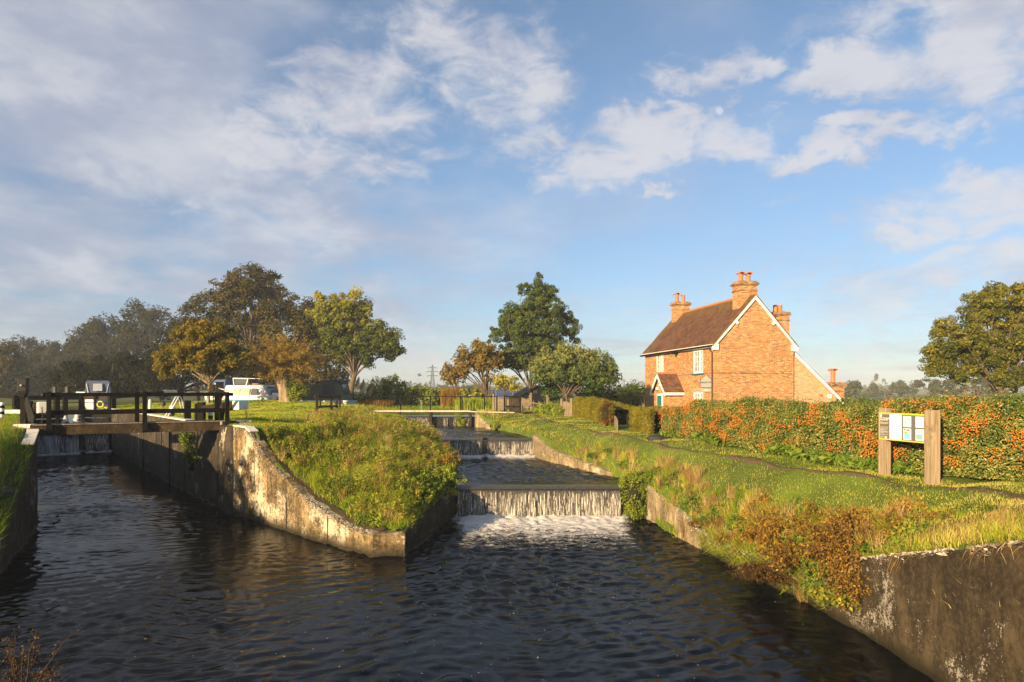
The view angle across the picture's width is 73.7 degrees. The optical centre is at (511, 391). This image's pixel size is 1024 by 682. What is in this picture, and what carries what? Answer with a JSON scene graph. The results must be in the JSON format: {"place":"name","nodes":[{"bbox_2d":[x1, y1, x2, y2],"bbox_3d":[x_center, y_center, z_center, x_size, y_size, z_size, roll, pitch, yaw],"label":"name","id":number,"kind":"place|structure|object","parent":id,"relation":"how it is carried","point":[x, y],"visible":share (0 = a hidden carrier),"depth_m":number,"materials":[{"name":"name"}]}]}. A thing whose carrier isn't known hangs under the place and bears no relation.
{"place":"outdoors","nodes":[
{"label":"outdoors","id":0,"kind":"place"},
{"bbox_2d":[0,403,28,492],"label":"bank ground","id":1,"kind":"structure","parent":0,"point":[19,433],"depth_m":19.06,"materials":[{"name":"green plant"}]},
{"bbox_2d":[0,435,35,551],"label":"overhanging grass","id":2,"kind":"structure","parent":1,"relation":"on","point":[14,495],"depth_m":16.90,"materials":[{"name":"green plant"}]},
{"bbox_2d":[0,414,38,572],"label":"lock wall","id":3,"kind":"structure","parent":1,"relation":"on","point":[22,521],"depth_m":17.84,"materials":[{"name":"concrete"}]},
{"bbox_2d":[16,378,35,423],"bbox_3d":[-16.064,0.344,22.594,0.490,1.613,0.420,0,0,-14],"label":"paddle stand","id":4,"kind":"object","parent":3,"relation":"on","point":[27,413],"visible":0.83,"depth_m":22.53,"materials":[{"name":"black metal"}]},
{"bbox_2d":[0,393,66,423],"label":"lock gate","id":5,"kind":"structure","parent":3,"relation":"attached to","point":[39,417],"depth_m":44.09,"materials":[{"name":"white paint"}]},
{"bbox_2d":[12,395,112,409],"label":"gate rail","id":6,"kind":"object","parent":5,"relation":"attached to","point":[81,398],"visible":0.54,"depth_m":45.89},
{"bbox_2d":[30,392,238,435],"bbox_3d":[-12.369,0.660,22.735,6.000,1.320,1.510,0,0,-34],"label":"footbridge","id":7,"kind":"object","parent":3,"relation":"on","point":[57,427],"visible":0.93,"depth_m":22.13,"materials":[{"name":"black wood"}]},
{"bbox_2d":[37,451,212,505],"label":"lock water","id":8,"kind":"structure","parent":0,"point":[111,478],"depth_m":29.50,"materials":[{"name":"grey liquid"}]},
{"bbox_2d":[79,434,108,452],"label":"weir wall","id":9,"kind":"structure","parent":8,"relation":"in","point":[81,442],"depth_m":45.06,"materials":[{"name":"concrete"}]},
{"bbox_2d":[37,434,78,455],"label":"waterfall","id":10,"kind":"structure","parent":9,"relation":"on","point":[55,444],"depth_m":43.72,"materials":[{"name":"white liquid"}]},
{"bbox_2d":[85,434,108,452],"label":"waterfall","id":11,"kind":"structure","parent":9,"relation":"on","point":[96,442],"depth_m":45.17,"materials":[{"name":"grey liquid"}]},
{"bbox_2d":[52,406,474,414],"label":"river water","id":12,"kind":"structure","parent":0,"point":[402,413],"depth_m":47.62,"materials":[{"name":"grey liquid"}]},
{"bbox_2d":[85,381,111,408],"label":"canopied boat","id":13,"kind":"object","parent":12,"relation":"on","point":[97,386],"visible":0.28,"depth_m":62.81,"materials":[{"name":"white plastic"}]},
{"bbox_2d":[204,378,291,400],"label":"cruiser","id":14,"kind":"object","parent":12,"relation":"on","point":[243,389],"visible":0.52,"depth_m":56.20,"materials":[{"name":"white plastic"}]},
{"bbox_2d":[298,380,356,405],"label":"canopied boat","id":15,"kind":"object","parent":12,"relation":"on","point":[334,387],"visible":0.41,"depth_m":55.39,"materials":[{"name":"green fabric"}]},
{"bbox_2d":[94,399,459,535],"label":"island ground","id":16,"kind":"structure","parent":0,"point":[287,459],"depth_m":22.41,"materials":[{"name":"green plant"}]},
{"bbox_2d":[104,407,233,513],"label":"lock wall","id":17,"kind":"structure","parent":16,"relation":"on","point":[209,479],"depth_m":27.38,"materials":[{"name":"concrete"}]},
{"bbox_2d":[81,390,176,448],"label":"lock gate","id":18,"kind":"structure","parent":17,"relation":"attached to","point":[103,418],"depth_m":46.27,"materials":[{"name":"white paint"}]},
{"bbox_2d":[177,431,199,470],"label":"plant","id":19,"kind":"object","parent":17,"relation":"attached to","point":[192,455],"visible":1,"depth_m":25.61,"materials":[{"name":"green plant"}]},
{"bbox_2d":[184,400,248,419],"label":"lock gate","id":20,"kind":"structure","parent":17,"relation":"attached to","point":[239,405],"depth_m":24.85,"materials":[{"name":"white paint"}]},
{"bbox_2d":[151,317,249,403],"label":"tree","id":21,"kind":"object","parent":16,"relation":"on","point":[203,339],"visible":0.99,"depth_m":47.91,"materials":[{"name":"orange plant"}]},
{"bbox_2d":[238,327,332,401],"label":"tree","id":22,"kind":"object","parent":16,"relation":"on","point":[283,363],"visible":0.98,"depth_m":50.22,"materials":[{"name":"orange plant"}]},
{"bbox_2d":[284,376,309,401],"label":"bush","id":23,"kind":"object","parent":16,"relation":"on","point":[297,392],"visible":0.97,"depth_m":50.03,"materials":[{"name":"green plant"}]},
{"bbox_2d":[233,425,383,557],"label":"island wall","id":24,"kind":"structure","parent":16,"relation":"on","point":[265,494],"depth_m":20.08,"materials":[{"name":"concrete"}]},
{"bbox_2d":[257,429,387,530],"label":"bare soil","id":25,"kind":"structure","parent":16,"relation":"on","point":[335,509],"depth_m":18.88,"materials":[{"name":"brown soil"}]},
{"bbox_2d":[263,409,451,517],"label":"undergrowth","id":26,"kind":"object","parent":16,"relation":"on","point":[386,477],"visible":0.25,"depth_m":20.77,"materials":[{"name":"green plant"}]},
{"bbox_2d":[263,405,457,520],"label":"dry grass","id":27,"kind":"structure","parent":16,"relation":"on","point":[313,412],"depth_m":26.70,"materials":[{"name":"green plant"}]},
{"bbox_2d":[268,412,455,531],"bbox_3d":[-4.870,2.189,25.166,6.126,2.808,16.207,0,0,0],"label":"tall weeds","id":28,"kind":"object","parent":16,"relation":"on","point":[381,456],"visible":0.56,"depth_m":21.70,"materials":[{"name":"green plant"}]},
{"bbox_2d":[262,411,461,526],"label":"brambles","id":29,"kind":"object","parent":16,"relation":"on","point":[368,519],"visible":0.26,"depth_m":21.30,"materials":[{"name":"green plant"}]},
{"bbox_2d":[266,409,457,522],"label":"yellow weeds","id":30,"kind":"object","parent":16,"relation":"on","point":[397,500],"visible":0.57,"depth_m":21.42,"materials":[{"name":"green plant"}]},
{"bbox_2d":[270,413,462,525],"bbox_3d":[-4.739,2.211,25.149,6.211,2.771,15.977,0,0,0],"label":"weed","id":31,"kind":"object","parent":16,"relation":"on","point":[370,460],"depth_m":22.52,"materials":[{"name":"green plant"}]},
{"bbox_2d":[272,411,461,524],"bbox_3d":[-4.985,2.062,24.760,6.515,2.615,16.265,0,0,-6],"label":"tussock grass","id":32,"kind":"structure","parent":16,"relation":"on","point":[348,461],"depth_m":22.21,"materials":[{"name":"green plant"}]},
{"bbox_2d":[308,414,465,517],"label":"brambles","id":33,"kind":"object","parent":16,"relation":"on","point":[348,480],"visible":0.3,"depth_m":21.40,"materials":[{"name":"green plant"}]},
{"bbox_2d":[373,531,404,556],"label":"tip wall","id":34,"kind":"structure","parent":16,"relation":"on","point":[389,543],"depth_m":16.57,"materials":[{"name":"concrete"}]},
{"bbox_2d":[396,487,456,556],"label":"cascade wall","id":35,"kind":"structure","parent":16,"relation":"on","point":[440,513],"depth_m":19.00,"materials":[{"name":"concrete"}]},
{"bbox_2d":[409,434,456,499],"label":"undergrowth","id":36,"kind":"object","parent":16,"relation":"on","point":[437,484],"visible":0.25,"depth_m":20.87,"materials":[{"name":"green plant"}]},
{"bbox_2d":[432,416,474,425],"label":"weir wall","id":37,"kind":"structure","parent":16,"relation":"on","point":[437,420],"depth_m":43.23,"materials":[{"name":"concrete"}]},
{"bbox_2d":[429,412,432,425],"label":"weir pier","id":38,"kind":"structure","parent":37,"relation":"attached to","point":[430,417],"depth_m":42.85,"materials":[{"name":"grey concrete"}]},
{"bbox_2d":[320,396,514,412],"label":"walkway","id":39,"kind":"structure","parent":38,"relation":"on","point":[461,405],"depth_m":43.36,"materials":[{"name":"black metal"}]},
{"bbox_2d":[116,402,476,410],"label":"garden ground","id":40,"kind":"structure","parent":0,"point":[402,408],"depth_m":53.63,"materials":[{"name":"green plant"}]},
{"bbox_2d":[303,286,405,392],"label":"tree","id":41,"kind":"object","parent":40,"relation":"on","point":[349,339],"visible":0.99,"depth_m":74.78,"materials":[{"name":"green plant"}]},
{"bbox_2d":[366,374,410,395],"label":"bush","id":42,"kind":"object","parent":40,"relation":"on","point":[387,384],"visible":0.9,"depth_m":60.58,"materials":[{"name":"green plant"}]},
{"bbox_2d":[401,383,446,406],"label":"bush","id":43,"kind":"object","parent":40,"relation":"on","point":[430,391],"visible":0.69,"depth_m":59.12,"materials":[{"name":"green plant"}]},
{"bbox_2d":[452,397,491,409],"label":"tall grass","id":44,"kind":"structure","parent":40,"relation":"on","point":[479,403],"depth_m":52.09,"materials":[{"name":"plant"}]},
{"bbox_2d":[0,505,934,681],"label":"river water","id":45,"kind":"structure","parent":0,"point":[200,593],"depth_m":12.47,"materials":[{"name":"liquid"}]},
{"bbox_2d":[452,513,635,547],"bbox_3d":[0.975,3.891,19.350,5.690,0.233,4.400,0,0,0],"label":"foam","id":46,"kind":"object","parent":45,"relation":"on","point":[561,522],"visible":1,"depth_m":20.11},
{"bbox_2d":[457,485,645,520],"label":"weir wall","id":47,"kind":"structure","parent":45,"relation":"in","point":[623,505],"depth_m":21.58,"materials":[{"name":"concrete"}]},
{"bbox_2d":[456,484,620,520],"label":"waterfall","id":48,"kind":"structure","parent":47,"relation":"on","point":[525,503],"depth_m":21.44,"materials":[{"name":"grey liquid"}]},
{"bbox_2d":[429,426,529,437],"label":"pool water","id":49,"kind":"structure","parent":0,"point":[462,432],"depth_m":35.44,"materials":[{"name":"grey liquid"}]},
{"bbox_2d":[0,393,1022,405],"bbox_3d":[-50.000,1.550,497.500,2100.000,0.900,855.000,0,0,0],"label":"meadow","id":50,"kind":"structure","parent":0,"point":[202,398],"depth_m":128.62,"materials":[{"name":"green plant"}]},
{"bbox_2d":[1,334,45,367],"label":"tree","id":51,"kind":"object","parent":50,"relation":"on","point":[28,343],"visible":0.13,"depth_m":180.52,"materials":[{"name":"green plant"}]},
{"bbox_2d":[0,338,47,393],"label":"tree","id":52,"kind":"object","parent":50,"relation":"on","point":[8,364],"visible":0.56,"depth_m":137.43,"materials":[{"name":"green plant"}]},
{"bbox_2d":[0,364,73,395],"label":"tree","id":53,"kind":"object","parent":50,"relation":"on","point":[37,385],"visible":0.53,"depth_m":136.21,"materials":[{"name":"green plant"}]},
{"bbox_2d":[26,339,77,392],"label":"tree","id":54,"kind":"object","parent":50,"relation":"on","point":[51,349],"visible":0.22,"depth_m":173.78,"materials":[{"name":"green plant"}]},
{"bbox_2d":[54,316,122,379],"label":"tree","id":55,"kind":"object","parent":50,"relation":"on","point":[85,344],"visible":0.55,"depth_m":163.87,"materials":[{"name":"green plant"}]},
{"bbox_2d":[43,349,179,397],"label":"tree","id":56,"kind":"object","parent":50,"relation":"on","point":[132,369],"visible":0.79,"depth_m":78.84,"materials":[{"name":"green plant"}]},
{"bbox_2d":[82,297,176,377],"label":"tree","id":57,"kind":"object","parent":50,"relation":"on","point":[132,337],"visible":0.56,"depth_m":166.02,"materials":[{"name":"green plant"}]},
{"bbox_2d":[138,328,244,401],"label":"tree","id":58,"kind":"object","parent":50,"relation":"on","point":[180,387],"visible":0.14,"depth_m":83.23,"materials":[{"name":"brown plant"}]},
{"bbox_2d":[161,292,228,400],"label":"tree","id":59,"kind":"object","parent":50,"relation":"on","point":[193,308],"visible":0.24,"depth_m":95.03,"materials":[{"name":"green plant"}]},
{"bbox_2d":[199,261,299,360],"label":"tree","id":60,"kind":"object","parent":50,"relation":"on","point":[239,285],"visible":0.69,"depth_m":90.96,"materials":[{"name":"plant"}]},
{"bbox_2d":[254,293,350,388],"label":"tree","id":61,"kind":"object","parent":50,"relation":"on","point":[300,323],"visible":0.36,"depth_m":79.02,"materials":[{"name":"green plant"}]},
{"bbox_2d":[57,373,1023,393],"bbox_3d":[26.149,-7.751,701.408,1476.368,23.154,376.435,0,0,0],"label":"woodland","id":62,"kind":"object","parent":50,"relation":"on","point":[920,391],"visible":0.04,"depth_m":596.70,"materials":[{"name":"green plant"}]},
{"bbox_2d":[909,375,970,397],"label":"tree","id":63,"kind":"object","parent":50,"relation":"on","point":[936,384],"visible":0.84,"depth_m":168.78,"materials":[{"name":"green plant"}]},
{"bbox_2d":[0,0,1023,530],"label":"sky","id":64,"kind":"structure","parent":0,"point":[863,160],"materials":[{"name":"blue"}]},
{"bbox_2d":[456,457,625,484],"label":"pool water","id":65,"kind":"structure","parent":0,"point":[504,471],"depth_m":25.04,"materials":[{"name":"liquid"}]},
{"bbox_2d":[474,406,1023,607],"bbox_3d":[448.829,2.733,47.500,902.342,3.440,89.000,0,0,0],"label":"bank ground","id":66,"kind":"structure","parent":0,"point":[735,475],"depth_m":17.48,"materials":[{"name":"green plant"}]},
{"bbox_2d":[439,337,509,399],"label":"tree","id":67,"kind":"object","parent":66,"relation":"on","point":[481,358],"visible":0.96,"depth_m":55.34,"materials":[{"name":"brown plant"}]},
{"bbox_2d":[482,439,487,456],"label":"weir wall","id":68,"kind":"structure","parent":66,"relation":"on","point":[484,446],"depth_m":31.48,"materials":[{"name":"concrete"}]},
{"bbox_2d":[440,438,482,455],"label":"waterfall","id":69,"kind":"structure","parent":68,"relation":"on","point":[469,446],"depth_m":31.38,"materials":[{"name":"grey liquid"}]},
{"bbox_2d":[487,438,532,455],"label":"waterfall","id":70,"kind":"structure","parent":68,"relation":"on","point":[509,446],"depth_m":31.37,"materials":[{"name":"grey liquid"}]},
{"bbox_2d":[486,272,582,406],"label":"tree","id":71,"kind":"object","parent":66,"relation":"on","point":[538,315],"visible":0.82,"depth_m":57.09,"materials":[{"name":"green plant"}]},
{"bbox_2d":[533,434,613,475],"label":"bank wall","id":72,"kind":"structure","parent":66,"relation":"on","point":[542,450],"depth_m":28.36,"materials":[{"name":"concrete"}]},
{"bbox_2d":[527,341,623,401],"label":"tree","id":73,"kind":"object","parent":66,"relation":"on","point":[596,369],"visible":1,"depth_m":43.86,"materials":[{"name":"green plant"}]},
{"bbox_2d":[539,378,620,404],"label":"hedge","id":74,"kind":"object","parent":66,"relation":"on","point":[553,391],"visible":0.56,"depth_m":45.27,"materials":[{"name":"plant"}]},
{"bbox_2d":[571,396,633,425],"bbox_3d":[4.505,0.885,35.586,1.373,1.357,10.146,0,0,-4],"label":"hedge","id":75,"kind":"object","parent":66,"relation":"on","point":[588,408],"visible":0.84,"depth_m":33.80,"materials":[{"name":"green plant"}]},
{"bbox_2d":[234,427,1023,569],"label":"lichen crust","id":76,"kind":"object","parent":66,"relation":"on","point":[1009,543],"visible":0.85,"depth_m":16.89},
{"bbox_2d":[617,465,650,519],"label":"plant","id":77,"kind":"object","parent":66,"relation":"on","point":[635,485],"visible":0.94,"depth_m":21.47,"materials":[{"name":"green plant"}]},
{"bbox_2d":[628,405,665,432],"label":"hedge","id":78,"kind":"object","parent":66,"relation":"on","point":[645,419],"visible":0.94,"depth_m":27.36,"materials":[{"name":"green plant"}]},
{"bbox_2d":[645,484,702,548],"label":"bank wall","id":79,"kind":"structure","parent":66,"relation":"on","point":[654,503],"depth_m":19.49,"materials":[{"name":"concrete"}]},
{"bbox_2d":[587,447,887,588],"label":"brambles","id":80,"kind":"object","parent":66,"relation":"on","point":[736,513],"visible":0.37,"depth_m":17.16,"materials":[{"name":"green plant"}]},
{"bbox_2d":[587,452,890,588],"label":"brambles","id":81,"kind":"object","parent":66,"relation":"on","point":[804,584],"visible":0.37,"depth_m":16.96,"materials":[{"name":"green plant"}]},
{"bbox_2d":[640,271,846,410],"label":"brick house","id":82,"kind":"structure","parent":66,"relation":"on","point":[740,341],"depth_m":43.13,"materials":[{"name":"orange brick"}]},
{"bbox_2d":[563,435,931,601],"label":"tussock grass","id":83,"kind":"structure","parent":66,"relation":"on","point":[690,474],"depth_m":17.49,"materials":[{"name":"green plant"}]},
{"bbox_2d":[725,559,797,589],"bbox_3d":[5.018,3.592,13.693,1.461,0.474,1.679,0,0,0],"label":"shrub","id":84,"kind":"object","parent":66,"relation":"on","point":[762,573],"visible":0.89,"depth_m":13.53,"materials":[{"name":"brown plant"}]},
{"bbox_2d":[731,505,796,547],"bbox_3d":[5.547,2.848,14.579,1.643,0.856,1.573,0,0,0],"label":"shrub","id":85,"kind":"object","parent":66,"relation":"on","point":[768,526],"visible":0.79,"depth_m":14.46,"materials":[{"name":"brown plant"}]},
{"bbox_2d":[696,527,833,610],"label":"overhanging grass","id":86,"kind":"structure","parent":66,"relation":"on","point":[727,544],"depth_m":15.14,"materials":[{"name":"green plant"}]},
{"bbox_2d":[626,449,925,606],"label":"brambles","id":87,"kind":"object","parent":66,"relation":"on","point":[705,524],"visible":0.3,"depth_m":15.96,"materials":[{"name":"green plant"}]},
{"bbox_2d":[755,528,816,572],"bbox_3d":[5.534,3.045,13.030,1.895,0.761,1.951,0,0,0],"label":"shrub","id":88,"kind":"object","parent":66,"relation":"on","point":[782,555],"visible":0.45,"depth_m":12.93,"materials":[{"name":"brown plant"}]},
{"bbox_2d":[659,429,918,474],"bbox_3d":[8.133,1.536,17.515,0.818,0.815,17.044,0,0,-18],"label":"ground cover","id":89,"kind":"object","parent":66,"relation":"on","point":[815,455],"visible":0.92,"depth_m":17.54,"materials":[{"name":"green plant"}]},
{"bbox_2d":[797,554,842,589],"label":"shrub","id":90,"kind":"object","parent":66,"relation":"on","point":[809,569],"visible":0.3,"depth_m":12.24,"materials":[{"name":"green plant"}]},
{"bbox_2d":[623,453,1023,583],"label":"tussock grass","id":91,"kind":"structure","parent":66,"relation":"on","point":[936,510],"depth_m":11.00,"materials":[{"name":"green plant"}]},
{"bbox_2d":[791,505,873,570],"bbox_3d":[6.021,2.558,12.060,1.925,1.052,2.045,0,0,41],"label":"shrub","id":92,"kind":"object","parent":66,"relation":"on","point":[838,544],"visible":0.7,"depth_m":11.95,"materials":[{"name":"brown plant"}]},
{"bbox_2d":[647,481,1023,556],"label":"overhanging grass","id":93,"kind":"structure","parent":66,"relation":"on","point":[919,544],"depth_m":10.04,"materials":[{"name":"green plant"}]},
{"bbox_2d":[658,384,1023,480],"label":"hedge","id":94,"kind":"object","parent":66,"relation":"on","point":[984,438],"visible":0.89,"depth_m":16.29,"materials":[{"name":"green plant"}]},
{"bbox_2d":[731,498,954,555],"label":"undergrowth","id":95,"kind":"object","parent":66,"relation":"on","point":[907,528],"visible":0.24,"depth_m":11.04,"materials":[{"name":"green plant"}]},
{"bbox_2d":[732,492,955,555],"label":"brown undergrowth","id":96,"kind":"object","parent":66,"relation":"on","point":[879,516],"visible":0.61,"depth_m":13.51,"materials":[{"name":"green plant"}]},
{"bbox_2d":[701,533,1023,681],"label":"wing wall","id":97,"kind":"structure","parent":66,"relation":"on","point":[974,632],"depth_m":9.21,"materials":[{"name":"concrete"}]},
{"bbox_2d":[806,585,861,611],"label":"shrub","id":98,"kind":"object","parent":97,"relation":"attached to","point":[822,594],"visible":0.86,"depth_m":11.62,"materials":[{"name":"yellow plant"}]},
{"bbox_2d":[812,552,871,613],"bbox_3d":[5.740,3.299,11.780,0.989,1.029,1.509,0,0,19],"label":"shrub","id":99,"kind":"object","parent":97,"relation":"attached to","point":[846,574],"visible":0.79,"depth_m":11.51,"materials":[{"name":"brown plant"}]},
{"bbox_2d":[878,408,939,484],"bbox_3d":[8.432,1.214,14.568,0.203,1.715,1.608,0,0,-10],"label":"notice board","id":100,"kind":"object","parent":66,"relation":"on","point":[924,428],"visible":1,"depth_m":14.31,"materials":[{"name":"brown wood"}]},
{"bbox_2d":[845,531,1023,575],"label":"overhanging grass","id":101,"kind":"structure","parent":66,"relation":"on","point":[953,552],"depth_m":8.67,"materials":[{"name":"plant"}]},
{"bbox_2d":[917,280,1023,402],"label":"tree","id":102,"kind":"object","parent":66,"relation":"on","point":[974,347],"visible":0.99,"depth_m":35.53,"materials":[{"name":"green plant"}]},
{"bbox_2d":[499,415,1023,598],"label":"dry grass","id":103,"kind":"structure","parent":0,"point":[1010,517],"depth_m":9.85,"materials":[{"name":"plant"}]},
{"bbox_2d":[522,411,1023,499],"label":"path","id":104,"kind":"structure","parent":0,"point":[849,473],"depth_m":16.51,"materials":[{"name":"green plant"}]},
{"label":"near bank ground","id":105,"kind":"structure","parent":0,"visible":0},
{"bbox_2d":[0,625,78,681],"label":"weed","id":106,"kind":"object","parent":105,"relation":"on","point":[41,678],"visible":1,"depth_m":6.32,"materials":[{"name":"brown plant"}]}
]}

